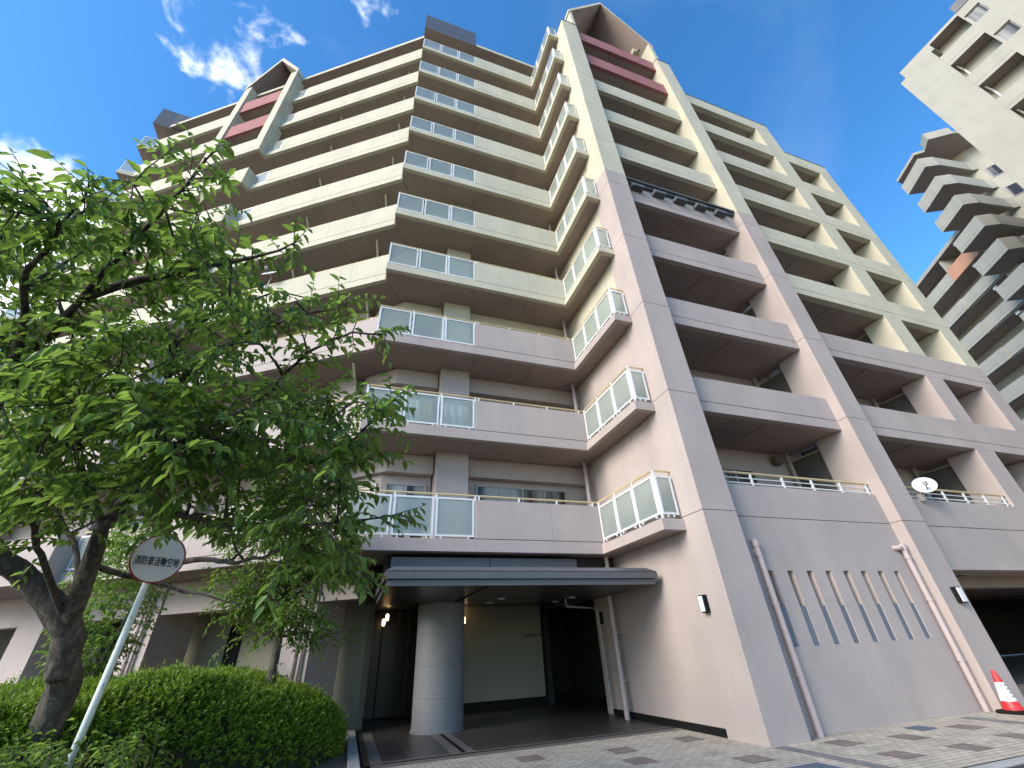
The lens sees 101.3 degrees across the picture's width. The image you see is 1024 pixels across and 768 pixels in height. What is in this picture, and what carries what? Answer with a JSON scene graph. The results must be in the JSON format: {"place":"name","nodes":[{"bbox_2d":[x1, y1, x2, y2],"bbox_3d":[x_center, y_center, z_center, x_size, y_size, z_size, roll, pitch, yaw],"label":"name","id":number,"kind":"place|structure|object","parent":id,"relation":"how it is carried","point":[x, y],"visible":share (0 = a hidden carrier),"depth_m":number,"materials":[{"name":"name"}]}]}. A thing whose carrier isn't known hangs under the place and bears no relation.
{"place":"outdoors","nodes":[
{"label":"outdoors","id":0,"kind":"place"},
{"bbox_2d":[312,733,346,767],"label":"soil","id":1,"kind":"structure","parent":0,"point":[340,761],"depth_m":6.97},
{"bbox_2d":[0,714,173,767],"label":"shrub","id":2,"kind":"object","parent":1,"relation":"on","point":[32,759],"visible":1,"depth_m":4.21,"materials":[{"name":"green plant"}]},
{"bbox_2d":[33,522,174,682],"bbox_3d":[-8.311,4.989,8.452,2.014,4.377,2.061,8,-34,-17],"label":"camellia tree","id":3,"kind":"object","parent":1,"relation":"on","point":[122,543],"visible":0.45,"depth_m":8.55,"materials":[{"name":"green plant"}]},
{"bbox_2d":[63,535,185,767],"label":"road sign","id":4,"kind":"object","parent":1,"relation":"on","point":[148,563],"visible":0.99,"depth_m":5.30,"materials":[{"name":"white metal"}]},
{"bbox_2d":[0,657,351,767],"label":"hedge","id":5,"kind":"object","parent":1,"relation":"on","point":[225,716],"visible":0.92,"depth_m":5.95,"materials":[{"name":"green plant"}]},
{"bbox_2d":[0,123,426,767],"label":"cherry tree","id":6,"kind":"object","parent":1,"relation":"on","point":[48,379],"visible":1,"depth_m":3.74,"materials":[{"name":"green plant"}]},
{"bbox_2d":[187,464,370,684],"bbox_3d":[-4.257,3.924,7.722,3.127,5.016,2.060,8,-34,-17],"label":"young tree","id":7,"kind":"object","parent":1,"relation":"on","point":[281,617],"visible":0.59,"depth_m":7.77,"materials":[{"name":"green plant"}]},
{"bbox_2d":[0,0,955,349],"label":"sky","id":8,"kind":"structure","parent":0,"point":[80,80],"materials":[{"name":"blue"}]},
{"bbox_2d":[357,694,674,766],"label":"porch floor","id":9,"kind":"structure","parent":0,"point":[563,718],"depth_m":9.14,"materials":[{"name":"tile"}]},
{"bbox_2d":[355,653,1023,767],"bbox_3d":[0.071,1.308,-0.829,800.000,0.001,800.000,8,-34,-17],"label":"ground","id":10,"kind":"structure","parent":0,"point":[1014,663],"depth_m":16.30,"materials":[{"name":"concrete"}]},
{"bbox_2d":[346,730,362,767],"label":"planter kerb","id":11,"kind":"structure","parent":10,"relation":"on","point":[354,758],"depth_m":7.53,"materials":[{"name":"stone"}]},
{"bbox_2d":[370,684,1023,767],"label":"pavement","id":12,"kind":"structure","parent":0,"point":[968,739],"depth_m":6.62,"materials":[{"name":"stone"}]},
{"bbox_2d":[0,2,1023,747],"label":"apartment building","id":13,"kind":"structure","parent":12,"relation":"on","point":[712,390],"depth_m":13.14,"materials":[{"name":"beige concrete"}]},
{"bbox_2d":[112,517,148,531],"bbox_3d":[-11.730,5.082,13.023,2.800,1.930,0.050,-10,-33,11],"label":"window","id":14,"kind":"structure","parent":13,"relation":"in","point":[140,518],"depth_m":13.54,"materials":[{"name":"grey glass"}]},
{"bbox_2d":[211,501,283,518],"bbox_3d":[-7.621,4.351,12.222,3.300,1.930,0.050,-10,-33,11],"label":"window","id":15,"kind":"structure","parent":13,"relation":"in","point":[232,506],"depth_m":12.83,"materials":[{"name":"white glass"}]},
{"bbox_2d":[262,266,275,288],"bbox_3d":[-9.015,-3.946,15.508,0.437,0.835,0.544,22,-40,-34],"label":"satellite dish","id":16,"kind":"object","parent":13,"relation":"attached to","point":[266,285],"visible":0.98,"depth_m":15.50,"materials":[{"name":"white metal"}]},
{"bbox_2d":[358,483,377,492],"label":"window","id":17,"kind":"structure","parent":13,"relation":"in","point":[374,484],"depth_m":11.70,"materials":[{"name":"white glass"}]},
{"bbox_2d":[363,611,417,718],"bbox_3d":[-3.183,8.416,12.788,2.370,2.650,0.060,8,-34,-17],"label":"entrance door","id":18,"kind":"structure","parent":13,"relation":"in","point":[390,680],"depth_m":12.58,"materials":[{"name":"black glass"}]},
{"bbox_2d":[384,482,425,522],"bbox_3d":[-2.966,3.286,11.567,1.130,1.100,0.050,8,-34,-17],"label":"window","id":19,"kind":"structure","parent":13,"relation":"in","point":[388,486],"depth_m":11.77,"materials":[{"name":"grey glass"}]},
{"bbox_2d":[476,485,566,504],"bbox_3d":[0.355,4.009,12.366,2.920,1.930,0.050,8,-34,-17],"label":"window","id":20,"kind":"structure","parent":13,"relation":"in","point":[483,490],"depth_m":12.75,"materials":[{"name":"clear glass"}]},
{"bbox_2d":[722,467,759,485],"bbox_3d":[5.910,3.283,11.752,3.100,2.050,0.050,8,-34,-17],"label":"window","id":21,"kind":"structure","parent":13,"relation":"in","point":[723,468],"depth_m":12.44,"materials":[{"name":"grey glass"}]},
{"bbox_2d":[911,477,937,501],"bbox_3d":[11.278,2.835,11.479,0.416,0.621,0.483,8,-34,-17],"label":"satellite dish","id":22,"kind":"object","parent":13,"relation":"attached to","point":[923,485],"visible":1,"depth_m":11.48,"materials":[{"name":"white metal"}]},
{"bbox_2d":[780,761,845,767],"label":"utility cover","id":23,"kind":"object","parent":12,"relation":"on","point":[814,764],"visible":1,"depth_m":5.60,"materials":[{"name":"grey metal"}]},
{"bbox_2d":[904,725,943,731],"bbox_3d":[7.201,6.057,7.392,0.490,0.007,0.420,8,-34,-17],"label":"utility cover","id":24,"kind":"object","parent":12,"relation":"on","point":[918,727],"visible":1,"depth_m":7.38,"materials":[{"name":"grey metal"}]},
{"bbox_2d":[990,670,1023,714],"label":"traffic cone","id":25,"kind":"object","parent":12,"relation":"on","point":[1010,704],"visible":1,"depth_m":8.27,"materials":[{"name":"red plastic"}]},
{"bbox_2d":[896,0,1023,422],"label":"apartment building","id":26,"kind":"structure","parent":0,"point":[962,72],"depth_m":35.88,"materials":[{"name":"grey concrete"}]},
{"bbox_2d":[965,3,988,22],"bbox_3d":[29.469,-23.421,26.566,0.050,1.110,0.760,8,-34,-17],"label":"window","id":27,"kind":"structure","parent":26,"relation":"in","point":[980,9],"depth_m":26.59,"materials":[{"name":"white glass"}]},
{"bbox_2d":[983,164,1003,177],"bbox_3d":[45.740,-20.292,38.889,2.450,1.350,0.050,-27,-39,32],"label":"window","id":28,"kind":"structure","parent":26,"relation":"in","point":[993,170],"depth_m":39.33,"materials":[{"name":"grey glass"}]},
{"bbox_2d":[995,20,1020,41],"bbox_3d":[29.600,-21.000,25.031,0.050,1.110,0.760,8,-34,-17],"label":"window","id":29,"kind":"structure","parent":26,"relation":"in","point":[1005,33],"depth_m":25.06,"materials":[{"name":"white glass"}]},
{"bbox_2d":[1004,182,1023,195],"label":"window","id":30,"kind":"structure","parent":26,"relation":"in","point":[1015,189],"depth_m":37.79,"materials":[{"name":"grey glass"}]},
{"bbox_2d":[1008,764,1023,767],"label":"road","id":31,"kind":"structure","parent":0,"point":[1020,766],"depth_m":5.26,"materials":[{"name":"grey asphalt"}]},
{"bbox_2d":[968,756,1023,767],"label":"road kerb","id":32,"kind":"structure","parent":31,"relation":"on","point":[1011,762],"depth_m":5.31,"materials":[{"name":"concrete"}]}
]}

